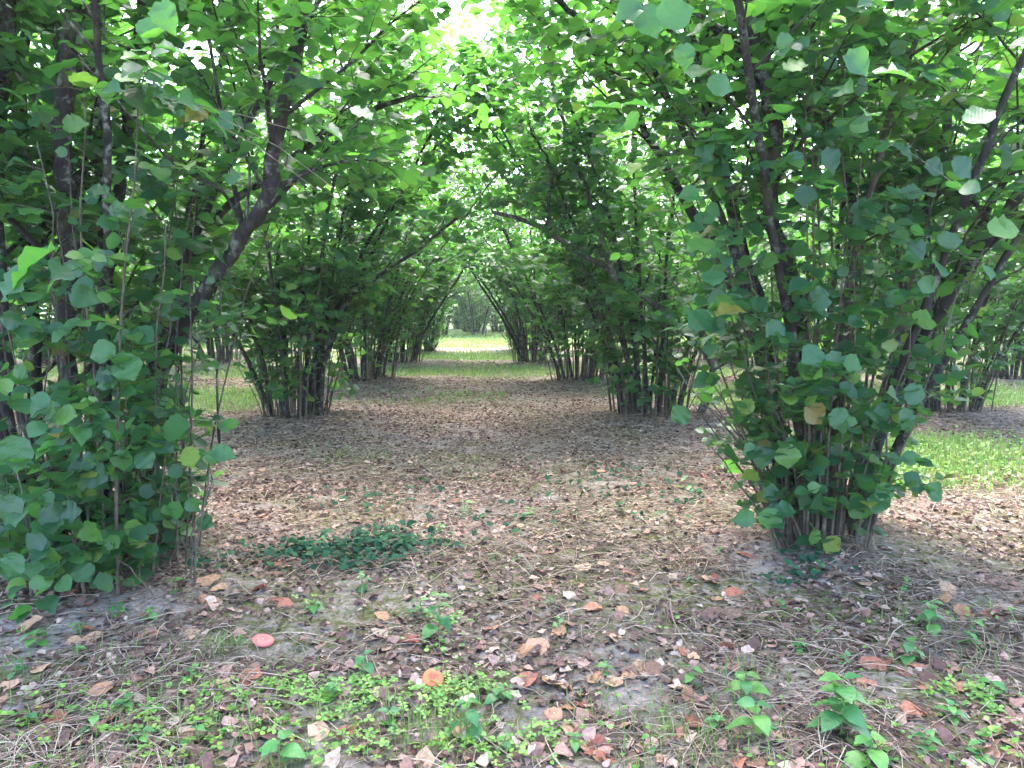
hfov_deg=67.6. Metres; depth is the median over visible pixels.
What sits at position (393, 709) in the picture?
weed
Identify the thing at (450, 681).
clover
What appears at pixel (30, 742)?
stick
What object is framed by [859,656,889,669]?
fallen leaf
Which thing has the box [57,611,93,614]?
stick
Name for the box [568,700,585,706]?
fallen leaf
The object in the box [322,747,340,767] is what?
fallen leaf
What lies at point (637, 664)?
fallen leaf
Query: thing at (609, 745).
fallen leaf
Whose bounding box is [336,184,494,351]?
hazel bush
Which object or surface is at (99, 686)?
fallen leaf
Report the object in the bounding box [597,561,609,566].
fallen leaf
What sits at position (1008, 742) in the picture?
fallen leaf
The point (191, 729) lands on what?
fallen leaf
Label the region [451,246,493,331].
hazel bush
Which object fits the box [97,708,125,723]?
fallen leaf
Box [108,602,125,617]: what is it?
weed
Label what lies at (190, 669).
weed
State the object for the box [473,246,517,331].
hazel bush
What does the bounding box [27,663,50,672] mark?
fallen leaf
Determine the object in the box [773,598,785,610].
weed
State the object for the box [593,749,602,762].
fallen leaf
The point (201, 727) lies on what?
weed
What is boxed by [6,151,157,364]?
hazel bush
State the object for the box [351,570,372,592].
weed
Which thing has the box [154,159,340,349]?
hazel bush
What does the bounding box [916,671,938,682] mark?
fallen leaf
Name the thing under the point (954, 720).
weed
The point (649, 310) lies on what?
hazel bush
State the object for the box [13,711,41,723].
weed
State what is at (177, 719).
fallen leaf
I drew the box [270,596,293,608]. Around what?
fallen leaf
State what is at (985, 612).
fallen leaf
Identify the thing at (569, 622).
fallen leaf
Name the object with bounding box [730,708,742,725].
fallen leaf
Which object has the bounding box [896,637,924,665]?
weed
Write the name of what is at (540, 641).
fallen leaf
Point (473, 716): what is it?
weed
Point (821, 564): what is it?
weed
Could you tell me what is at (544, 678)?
fallen leaf
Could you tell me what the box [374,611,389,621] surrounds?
fallen leaf
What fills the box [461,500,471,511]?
weed
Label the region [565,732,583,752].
weed
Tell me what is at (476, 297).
hazel bush
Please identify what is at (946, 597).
fallen leaf
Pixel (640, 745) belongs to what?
fallen leaf
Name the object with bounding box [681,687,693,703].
fallen leaf
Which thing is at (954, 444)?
grass
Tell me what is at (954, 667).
fallen leaf
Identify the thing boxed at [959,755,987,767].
fallen leaf
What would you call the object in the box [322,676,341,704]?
weed
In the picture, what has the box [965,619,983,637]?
weed
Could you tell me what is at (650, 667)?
fallen leaf
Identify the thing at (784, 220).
hazel bush
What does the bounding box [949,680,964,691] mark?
fallen leaf
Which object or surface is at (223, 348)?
hazel bush
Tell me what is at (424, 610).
weed
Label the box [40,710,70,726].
fallen leaf
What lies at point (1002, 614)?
fallen leaf
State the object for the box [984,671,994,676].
fallen leaf
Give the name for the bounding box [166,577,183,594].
weed
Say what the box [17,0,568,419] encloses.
hazel bush
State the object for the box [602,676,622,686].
fallen leaf
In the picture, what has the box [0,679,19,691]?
fallen leaf
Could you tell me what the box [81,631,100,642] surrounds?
fallen leaf
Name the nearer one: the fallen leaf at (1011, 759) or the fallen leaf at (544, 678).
the fallen leaf at (1011, 759)
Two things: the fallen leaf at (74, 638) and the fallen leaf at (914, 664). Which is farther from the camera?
the fallen leaf at (74, 638)
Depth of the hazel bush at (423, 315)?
19.75 m
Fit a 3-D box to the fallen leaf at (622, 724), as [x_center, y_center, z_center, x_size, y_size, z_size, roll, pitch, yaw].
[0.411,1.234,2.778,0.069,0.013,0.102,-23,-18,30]
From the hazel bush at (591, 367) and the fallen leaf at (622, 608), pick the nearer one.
the fallen leaf at (622, 608)
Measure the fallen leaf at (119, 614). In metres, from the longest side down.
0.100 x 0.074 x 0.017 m
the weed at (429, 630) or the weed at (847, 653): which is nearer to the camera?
the weed at (847, 653)
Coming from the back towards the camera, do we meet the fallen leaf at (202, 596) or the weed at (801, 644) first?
the fallen leaf at (202, 596)
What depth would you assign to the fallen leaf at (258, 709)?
2.79 m
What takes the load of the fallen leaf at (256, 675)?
on the ground at (344, 611)
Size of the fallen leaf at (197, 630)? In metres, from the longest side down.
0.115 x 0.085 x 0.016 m
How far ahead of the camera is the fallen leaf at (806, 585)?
4.11 m
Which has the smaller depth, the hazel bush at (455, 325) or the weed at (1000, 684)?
the weed at (1000, 684)
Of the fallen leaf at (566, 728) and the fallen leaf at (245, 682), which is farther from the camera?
the fallen leaf at (245, 682)
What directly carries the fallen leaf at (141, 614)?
on the ground at (344, 611)
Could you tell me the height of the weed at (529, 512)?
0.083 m
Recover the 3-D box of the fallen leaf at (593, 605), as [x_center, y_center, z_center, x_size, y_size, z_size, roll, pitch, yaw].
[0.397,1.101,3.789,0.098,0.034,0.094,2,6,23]
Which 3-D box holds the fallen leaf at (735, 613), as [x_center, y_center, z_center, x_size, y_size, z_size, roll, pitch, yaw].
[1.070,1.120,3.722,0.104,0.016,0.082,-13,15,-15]
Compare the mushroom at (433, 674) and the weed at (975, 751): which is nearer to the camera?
the weed at (975, 751)
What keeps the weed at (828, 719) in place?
on the ground at (344, 611)
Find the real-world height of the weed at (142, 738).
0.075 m
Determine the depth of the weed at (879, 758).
2.45 m
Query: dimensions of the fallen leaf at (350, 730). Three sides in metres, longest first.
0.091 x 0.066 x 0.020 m
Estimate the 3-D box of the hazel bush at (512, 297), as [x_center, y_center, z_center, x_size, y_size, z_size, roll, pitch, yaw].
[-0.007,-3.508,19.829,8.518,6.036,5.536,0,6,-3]
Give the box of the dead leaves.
[0,453,1023,767]
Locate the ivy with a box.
[171,454,858,585]
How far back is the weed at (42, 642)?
3.35 m
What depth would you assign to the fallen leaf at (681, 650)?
3.30 m
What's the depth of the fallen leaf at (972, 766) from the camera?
2.47 m
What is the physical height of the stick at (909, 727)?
0.013 m
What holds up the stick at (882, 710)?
on the ground at (344, 611)
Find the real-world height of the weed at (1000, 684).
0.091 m
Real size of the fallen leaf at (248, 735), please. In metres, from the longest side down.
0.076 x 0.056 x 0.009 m
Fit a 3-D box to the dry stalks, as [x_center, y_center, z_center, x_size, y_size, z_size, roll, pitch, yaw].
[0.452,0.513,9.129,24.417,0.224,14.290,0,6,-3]
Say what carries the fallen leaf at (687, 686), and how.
on the ground at (344, 611)
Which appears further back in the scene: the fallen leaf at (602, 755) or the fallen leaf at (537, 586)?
the fallen leaf at (537, 586)
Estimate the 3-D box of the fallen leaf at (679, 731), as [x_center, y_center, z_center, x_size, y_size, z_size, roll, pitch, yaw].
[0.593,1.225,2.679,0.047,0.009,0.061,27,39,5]
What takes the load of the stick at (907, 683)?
on the ground at (344, 611)
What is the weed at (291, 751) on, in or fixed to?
on the ground at (344, 611)
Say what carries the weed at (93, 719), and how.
on the ground at (344, 611)
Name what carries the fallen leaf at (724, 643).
on the ground at (344, 611)
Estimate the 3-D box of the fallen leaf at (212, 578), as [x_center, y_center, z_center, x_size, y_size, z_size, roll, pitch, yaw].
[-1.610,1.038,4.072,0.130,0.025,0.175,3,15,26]
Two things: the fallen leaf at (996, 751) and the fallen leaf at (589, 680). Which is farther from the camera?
the fallen leaf at (589, 680)
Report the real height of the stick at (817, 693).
0.041 m
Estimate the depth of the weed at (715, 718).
2.71 m
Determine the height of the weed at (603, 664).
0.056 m
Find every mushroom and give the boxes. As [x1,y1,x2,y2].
[252,634,274,646]
[422,668,443,686]
[544,707,562,721]
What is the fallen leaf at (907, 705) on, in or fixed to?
on the ground at (344, 611)
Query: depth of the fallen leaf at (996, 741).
2.54 m
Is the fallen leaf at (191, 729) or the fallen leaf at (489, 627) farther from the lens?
the fallen leaf at (489, 627)
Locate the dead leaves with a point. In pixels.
(938, 663)
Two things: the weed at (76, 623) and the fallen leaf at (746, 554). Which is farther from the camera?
the fallen leaf at (746, 554)
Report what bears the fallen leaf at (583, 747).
on the ground at (344, 611)
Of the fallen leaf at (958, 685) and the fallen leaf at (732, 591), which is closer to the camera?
the fallen leaf at (958, 685)
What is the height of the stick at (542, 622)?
0.019 m
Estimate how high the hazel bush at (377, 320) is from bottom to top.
6.150 m
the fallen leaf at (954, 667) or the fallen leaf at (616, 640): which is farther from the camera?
the fallen leaf at (616, 640)
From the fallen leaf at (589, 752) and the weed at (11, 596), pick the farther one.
the weed at (11, 596)
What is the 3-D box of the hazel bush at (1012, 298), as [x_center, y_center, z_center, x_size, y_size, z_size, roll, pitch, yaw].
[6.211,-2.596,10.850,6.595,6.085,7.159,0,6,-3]
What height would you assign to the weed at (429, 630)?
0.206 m
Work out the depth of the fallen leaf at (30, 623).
3.54 m
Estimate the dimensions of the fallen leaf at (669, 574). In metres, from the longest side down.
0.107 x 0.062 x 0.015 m
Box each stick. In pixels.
[2,647,19,658]
[13,727,37,758]
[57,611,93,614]
[530,612,561,634]
[669,598,704,663]
[741,568,748,593]
[801,653,857,703]
[849,587,914,622]
[863,709,907,713]
[876,722,926,734]
[894,680,922,690]
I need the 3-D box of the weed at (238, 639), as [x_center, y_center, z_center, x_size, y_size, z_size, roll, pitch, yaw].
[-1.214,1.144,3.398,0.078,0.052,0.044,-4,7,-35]
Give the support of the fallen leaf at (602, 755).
on the ground at (344, 611)
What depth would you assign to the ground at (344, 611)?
4.10 m
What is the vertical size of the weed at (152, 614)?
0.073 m
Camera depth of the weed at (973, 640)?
3.38 m
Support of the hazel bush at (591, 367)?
on the ground at (344, 611)
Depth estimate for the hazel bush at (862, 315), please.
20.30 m
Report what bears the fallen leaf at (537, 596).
on the ground at (344, 611)
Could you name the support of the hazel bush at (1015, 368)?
on the ground at (344, 611)
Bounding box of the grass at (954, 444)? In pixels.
[0,332,1023,767]
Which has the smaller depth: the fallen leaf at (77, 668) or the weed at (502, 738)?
the weed at (502, 738)
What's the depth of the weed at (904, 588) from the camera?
4.02 m
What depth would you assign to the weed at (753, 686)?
2.90 m
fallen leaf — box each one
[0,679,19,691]
[0,695,9,702]
[18,615,41,632]
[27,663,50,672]
[30,727,52,746]
[35,703,54,709]
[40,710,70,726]
[66,635,81,645]
[67,663,85,671]
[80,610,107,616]
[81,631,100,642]
[82,625,93,628]
[86,682,112,696]
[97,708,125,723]
[113,611,124,619]
[138,612,148,616]
[138,628,161,637]
[166,712,184,727]
[176,577,185,587]
[177,728,200,742]
[183,625,199,639]
[184,740,200,762]
[196,574,220,585]
[199,594,212,601]
[204,610,220,618]
[205,597,223,605]
[209,677,229,691]
[210,582,228,590]
[233,678,254,691]
[236,666,260,680]
[241,730,257,739]
[251,583,267,591]
[251,704,266,716]
[267,561,284,566]
[269,570,283,574]
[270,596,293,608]
[308,721,329,740]
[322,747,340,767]
[336,724,356,738]
[352,740,370,748]
[368,627,390,636]
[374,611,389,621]
[401,631,418,642]
[406,738,422,753]
[416,746,433,767]
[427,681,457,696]
[447,726,465,737]
[451,498,460,502]
[484,624,499,628]
[514,668,537,686]
[516,639,536,657]
[525,638,550,656]
[528,583,545,589]
[531,594,540,600]
[542,676,563,684]
[543,755,557,761]
[551,623,565,635]
[560,703,574,708]
[562,722,574,735]
[563,591,576,598]
[564,620,576,625]
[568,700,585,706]
[573,562,592,569]
[579,740,589,750]
[582,673,603,682]
[584,600,601,610]
[584,749,593,755]
[588,710,598,718]
[588,735,606,750]
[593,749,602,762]
[596,751,614,762]
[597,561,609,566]
[600,740,611,746]
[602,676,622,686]
[603,630,619,637]
[609,633,622,642]
[615,583,627,592]
[615,605,628,613]
[618,738,633,748]
[619,722,632,728]
[621,671,636,678]
[622,664,637,677]
[628,752,640,763]
[632,658,645,673]
[634,743,646,754]
[641,661,666,674]
[656,753,669,765]
[667,572,678,578]
[676,726,683,736]
[677,684,696,694]
[678,647,688,655]
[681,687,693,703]
[684,715,703,726]
[687,651,699,658]
[702,575,719,583]
[711,596,722,599]
[711,608,726,615]
[715,641,735,649]
[724,586,744,595]
[724,596,735,602]
[724,608,740,619]
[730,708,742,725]
[731,755,745,767]
[740,551,752,557]
[746,758,765,765]
[777,760,790,767]
[801,583,814,588]
[810,669,826,674]
[846,576,876,585]
[856,677,877,687]
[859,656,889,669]
[877,657,893,664]
[896,667,913,677]
[896,699,928,715]
[907,662,923,667]
[912,680,920,690]
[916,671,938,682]
[918,683,928,689]
[937,591,953,604]
[939,581,956,593]
[949,666,960,670]
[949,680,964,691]
[953,603,977,616]
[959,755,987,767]
[966,765,980,767]
[977,738,1001,750]
[980,609,997,617]
[981,745,999,757]
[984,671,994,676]
[994,612,1009,615]
[1001,738,1023,748]
[1005,746,1023,762]
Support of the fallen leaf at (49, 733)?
on the ground at (344, 611)
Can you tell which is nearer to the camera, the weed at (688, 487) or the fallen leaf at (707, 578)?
the fallen leaf at (707, 578)
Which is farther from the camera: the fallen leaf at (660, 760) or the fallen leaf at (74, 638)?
the fallen leaf at (74, 638)
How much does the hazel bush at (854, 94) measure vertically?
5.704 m
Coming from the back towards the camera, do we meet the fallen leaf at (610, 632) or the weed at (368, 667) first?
the fallen leaf at (610, 632)
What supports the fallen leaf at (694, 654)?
on the ground at (344, 611)
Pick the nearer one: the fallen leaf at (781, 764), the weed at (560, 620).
the fallen leaf at (781, 764)
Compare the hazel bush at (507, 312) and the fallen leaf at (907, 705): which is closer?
the fallen leaf at (907, 705)
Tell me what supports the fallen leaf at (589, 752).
on the ground at (344, 611)
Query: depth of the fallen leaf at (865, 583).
4.06 m
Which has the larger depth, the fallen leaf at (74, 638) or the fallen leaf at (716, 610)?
the fallen leaf at (716, 610)
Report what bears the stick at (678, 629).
on the ground at (344, 611)
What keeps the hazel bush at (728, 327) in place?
on the ground at (344, 611)
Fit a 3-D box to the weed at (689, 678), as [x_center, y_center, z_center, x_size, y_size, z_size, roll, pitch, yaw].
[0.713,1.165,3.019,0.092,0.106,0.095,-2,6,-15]
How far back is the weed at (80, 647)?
3.27 m
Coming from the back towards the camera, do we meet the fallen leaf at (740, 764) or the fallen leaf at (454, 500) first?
the fallen leaf at (454, 500)
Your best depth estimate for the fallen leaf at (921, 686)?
3.00 m
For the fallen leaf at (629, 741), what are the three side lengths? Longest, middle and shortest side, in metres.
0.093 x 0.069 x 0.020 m
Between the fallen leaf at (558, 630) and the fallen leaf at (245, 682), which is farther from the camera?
the fallen leaf at (558, 630)
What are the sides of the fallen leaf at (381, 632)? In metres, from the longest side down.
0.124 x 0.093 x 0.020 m
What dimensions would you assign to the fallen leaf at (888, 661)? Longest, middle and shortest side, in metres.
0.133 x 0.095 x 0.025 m
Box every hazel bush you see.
[0,0,500,624]
[4,15,149,360]
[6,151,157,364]
[9,59,305,371]
[9,89,335,362]
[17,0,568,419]
[83,162,168,322]
[120,17,593,381]
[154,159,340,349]
[167,220,220,344]
[296,97,511,362]
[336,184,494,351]
[378,0,845,416]
[398,58,735,381]
[402,152,646,362]
[421,241,492,334]
[449,236,502,334]
[450,254,488,328]
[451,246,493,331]
[457,174,632,349]
[460,0,1023,553]
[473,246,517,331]
[598,193,703,348]
[623,54,892,377]
[624,216,667,340]
[632,126,891,360]
[698,153,825,317]
[744,1,1023,411]
[751,129,984,357]
[936,60,1023,379]
[981,179,1023,359]
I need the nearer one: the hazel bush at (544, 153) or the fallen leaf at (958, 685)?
the fallen leaf at (958, 685)
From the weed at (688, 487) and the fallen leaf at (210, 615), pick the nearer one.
the fallen leaf at (210, 615)
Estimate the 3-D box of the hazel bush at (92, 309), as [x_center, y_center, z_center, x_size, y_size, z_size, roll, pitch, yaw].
[-7.127,-3.178,15.238,6.653,6.185,8.083,0,6,-3]
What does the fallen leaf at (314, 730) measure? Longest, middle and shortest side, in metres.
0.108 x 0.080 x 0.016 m
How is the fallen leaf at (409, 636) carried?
on the ground at (344, 611)
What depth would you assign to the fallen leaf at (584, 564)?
4.49 m
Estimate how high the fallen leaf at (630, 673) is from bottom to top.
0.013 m
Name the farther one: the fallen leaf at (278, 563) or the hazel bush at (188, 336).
the hazel bush at (188, 336)
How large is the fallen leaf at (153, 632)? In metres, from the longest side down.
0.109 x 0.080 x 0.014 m
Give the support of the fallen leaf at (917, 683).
on the ground at (344, 611)
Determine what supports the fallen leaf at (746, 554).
on the ground at (344, 611)
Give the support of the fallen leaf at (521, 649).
on the ground at (344, 611)
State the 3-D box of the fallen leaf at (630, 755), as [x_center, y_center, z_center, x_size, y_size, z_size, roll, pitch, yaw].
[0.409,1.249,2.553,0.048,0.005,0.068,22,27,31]
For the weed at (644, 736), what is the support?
on the ground at (344, 611)
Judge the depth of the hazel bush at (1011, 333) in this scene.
21.11 m
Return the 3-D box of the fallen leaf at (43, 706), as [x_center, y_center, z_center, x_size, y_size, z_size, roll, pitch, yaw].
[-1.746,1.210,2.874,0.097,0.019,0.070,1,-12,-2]
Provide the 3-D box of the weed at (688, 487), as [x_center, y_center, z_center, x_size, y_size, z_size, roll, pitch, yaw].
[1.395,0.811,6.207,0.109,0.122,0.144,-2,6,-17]
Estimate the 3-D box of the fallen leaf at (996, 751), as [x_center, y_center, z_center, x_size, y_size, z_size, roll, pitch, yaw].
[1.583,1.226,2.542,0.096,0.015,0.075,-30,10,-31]
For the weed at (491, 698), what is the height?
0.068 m
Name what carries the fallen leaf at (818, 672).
on the ground at (344, 611)
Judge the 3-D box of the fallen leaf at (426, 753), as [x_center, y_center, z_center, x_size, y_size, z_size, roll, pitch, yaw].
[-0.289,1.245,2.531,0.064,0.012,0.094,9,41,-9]
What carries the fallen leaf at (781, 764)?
on the ground at (344, 611)
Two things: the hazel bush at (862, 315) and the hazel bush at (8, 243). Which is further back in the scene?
the hazel bush at (862, 315)
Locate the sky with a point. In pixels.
(455, 4)
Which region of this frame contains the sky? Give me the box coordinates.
[31,0,1023,299]
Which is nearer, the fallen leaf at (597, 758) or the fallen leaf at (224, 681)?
the fallen leaf at (597, 758)
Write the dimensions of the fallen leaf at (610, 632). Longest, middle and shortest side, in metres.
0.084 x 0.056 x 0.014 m
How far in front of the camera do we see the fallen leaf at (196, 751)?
2.53 m
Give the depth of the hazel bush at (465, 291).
38.35 m
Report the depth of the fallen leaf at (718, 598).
3.94 m
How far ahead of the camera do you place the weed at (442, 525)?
5.07 m
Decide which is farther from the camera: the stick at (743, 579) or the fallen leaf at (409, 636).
the stick at (743, 579)
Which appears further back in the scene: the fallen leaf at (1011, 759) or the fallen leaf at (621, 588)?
the fallen leaf at (621, 588)
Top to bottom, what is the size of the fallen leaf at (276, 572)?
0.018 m
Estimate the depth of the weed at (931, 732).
2.53 m
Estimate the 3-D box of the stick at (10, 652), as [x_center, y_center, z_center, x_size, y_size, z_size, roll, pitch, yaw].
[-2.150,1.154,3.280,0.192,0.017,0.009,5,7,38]
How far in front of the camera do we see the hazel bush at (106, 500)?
4.05 m
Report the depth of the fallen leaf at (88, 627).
3.52 m
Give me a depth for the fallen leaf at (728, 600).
3.91 m
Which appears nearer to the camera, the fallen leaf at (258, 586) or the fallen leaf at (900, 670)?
the fallen leaf at (900, 670)
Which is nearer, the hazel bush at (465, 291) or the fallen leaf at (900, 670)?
the fallen leaf at (900, 670)
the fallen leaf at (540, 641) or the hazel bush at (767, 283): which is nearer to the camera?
the fallen leaf at (540, 641)
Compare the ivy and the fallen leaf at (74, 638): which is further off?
the ivy
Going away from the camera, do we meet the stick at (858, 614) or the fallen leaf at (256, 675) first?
the fallen leaf at (256, 675)
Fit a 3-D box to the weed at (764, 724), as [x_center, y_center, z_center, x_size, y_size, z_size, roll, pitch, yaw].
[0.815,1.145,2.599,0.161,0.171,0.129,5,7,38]
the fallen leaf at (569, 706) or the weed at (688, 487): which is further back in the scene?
the weed at (688, 487)
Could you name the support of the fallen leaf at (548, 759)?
on the ground at (344, 611)
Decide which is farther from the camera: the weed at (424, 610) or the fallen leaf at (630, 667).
the weed at (424, 610)
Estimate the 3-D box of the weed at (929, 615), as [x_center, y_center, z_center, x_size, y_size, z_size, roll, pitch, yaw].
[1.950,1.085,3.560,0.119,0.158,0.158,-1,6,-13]
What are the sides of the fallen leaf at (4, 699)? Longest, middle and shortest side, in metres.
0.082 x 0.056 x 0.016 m
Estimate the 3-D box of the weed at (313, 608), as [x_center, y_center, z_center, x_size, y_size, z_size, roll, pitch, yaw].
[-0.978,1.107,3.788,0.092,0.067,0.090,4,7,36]
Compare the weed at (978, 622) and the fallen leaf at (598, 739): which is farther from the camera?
the weed at (978, 622)
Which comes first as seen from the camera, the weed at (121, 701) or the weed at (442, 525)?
the weed at (121, 701)
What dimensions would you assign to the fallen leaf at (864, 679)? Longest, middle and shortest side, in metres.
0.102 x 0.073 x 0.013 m
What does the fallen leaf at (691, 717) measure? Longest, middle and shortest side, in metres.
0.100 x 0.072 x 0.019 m
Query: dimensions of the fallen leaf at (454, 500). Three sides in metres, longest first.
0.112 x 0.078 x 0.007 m
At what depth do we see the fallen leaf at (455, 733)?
2.73 m
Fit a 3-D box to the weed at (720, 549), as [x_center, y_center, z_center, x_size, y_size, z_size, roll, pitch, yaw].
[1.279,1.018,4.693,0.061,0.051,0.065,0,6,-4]
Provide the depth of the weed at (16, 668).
3.11 m
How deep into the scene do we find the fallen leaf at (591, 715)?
2.86 m
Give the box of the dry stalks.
[0,373,1023,767]
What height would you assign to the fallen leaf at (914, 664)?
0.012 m
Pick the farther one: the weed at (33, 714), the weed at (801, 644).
the weed at (801, 644)
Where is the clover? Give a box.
[0,383,1023,767]
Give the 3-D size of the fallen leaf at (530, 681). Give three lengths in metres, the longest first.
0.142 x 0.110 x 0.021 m
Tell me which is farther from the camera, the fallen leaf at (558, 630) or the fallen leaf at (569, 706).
the fallen leaf at (558, 630)
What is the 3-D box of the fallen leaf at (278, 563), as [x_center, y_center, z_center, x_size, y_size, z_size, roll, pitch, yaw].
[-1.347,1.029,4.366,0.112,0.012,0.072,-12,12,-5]
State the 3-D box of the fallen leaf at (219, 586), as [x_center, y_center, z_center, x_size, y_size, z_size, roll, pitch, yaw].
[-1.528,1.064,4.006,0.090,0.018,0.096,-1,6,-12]
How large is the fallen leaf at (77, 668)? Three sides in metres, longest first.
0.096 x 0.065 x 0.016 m
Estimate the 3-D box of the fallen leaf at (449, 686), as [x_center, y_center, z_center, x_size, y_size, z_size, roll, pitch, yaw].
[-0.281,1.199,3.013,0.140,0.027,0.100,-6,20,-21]
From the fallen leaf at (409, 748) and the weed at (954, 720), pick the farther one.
the weed at (954, 720)
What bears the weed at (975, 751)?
on the ground at (344, 611)
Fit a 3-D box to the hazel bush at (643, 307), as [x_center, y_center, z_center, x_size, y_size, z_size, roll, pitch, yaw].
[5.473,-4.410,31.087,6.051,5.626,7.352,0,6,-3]
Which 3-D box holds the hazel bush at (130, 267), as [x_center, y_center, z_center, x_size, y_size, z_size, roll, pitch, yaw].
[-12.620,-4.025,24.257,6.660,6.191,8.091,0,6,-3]
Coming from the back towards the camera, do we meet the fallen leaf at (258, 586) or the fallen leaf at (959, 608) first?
the fallen leaf at (258, 586)
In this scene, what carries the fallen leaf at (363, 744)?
on the ground at (344, 611)
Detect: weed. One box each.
[2,593,24,609]
[5,659,26,679]
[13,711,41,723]
[20,627,47,648]
[69,645,86,656]
[70,622,86,636]
[77,712,98,735]
[107,692,134,714]
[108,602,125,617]
[123,726,155,744]
[140,606,157,622]
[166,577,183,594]
[180,724,212,747]
[182,663,199,680]
[234,635,246,643]
[257,730,312,767]
[304,601,325,613]
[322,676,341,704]
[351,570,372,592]
[355,650,373,676]
[376,706,401,734]
[408,597,431,614]
[422,591,455,638]
[434,521,444,531]
[449,697,484,742]
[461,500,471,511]
[483,684,513,704]
[495,732,514,753]
[518,507,537,517]
[552,616,566,632]
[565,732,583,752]
[595,660,614,675]
[639,734,660,753]
[676,476,693,490]
[682,665,703,690]
[703,711,724,729]
[716,546,722,554]
[724,671,770,707]
[725,696,776,743]
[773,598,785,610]
[791,638,808,652]
[806,672,872,740]
[813,559,824,573]
[838,651,850,666]
[842,730,897,767]
[896,577,912,590]
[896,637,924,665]
[911,727,943,755]
[914,600,946,634]
[934,698,969,725]
[957,631,981,645]
[963,738,998,767]
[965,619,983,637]
[975,678,1007,704]
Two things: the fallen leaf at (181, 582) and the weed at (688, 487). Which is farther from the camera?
the weed at (688, 487)
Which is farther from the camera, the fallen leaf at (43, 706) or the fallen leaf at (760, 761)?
the fallen leaf at (43, 706)
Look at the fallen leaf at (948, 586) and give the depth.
4.02 m
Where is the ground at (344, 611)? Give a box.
[0,307,1023,767]
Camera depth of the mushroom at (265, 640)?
3.39 m
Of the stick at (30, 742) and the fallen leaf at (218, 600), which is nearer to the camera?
the stick at (30, 742)
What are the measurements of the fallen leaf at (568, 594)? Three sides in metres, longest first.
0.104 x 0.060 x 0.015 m
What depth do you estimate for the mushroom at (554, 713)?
2.82 m

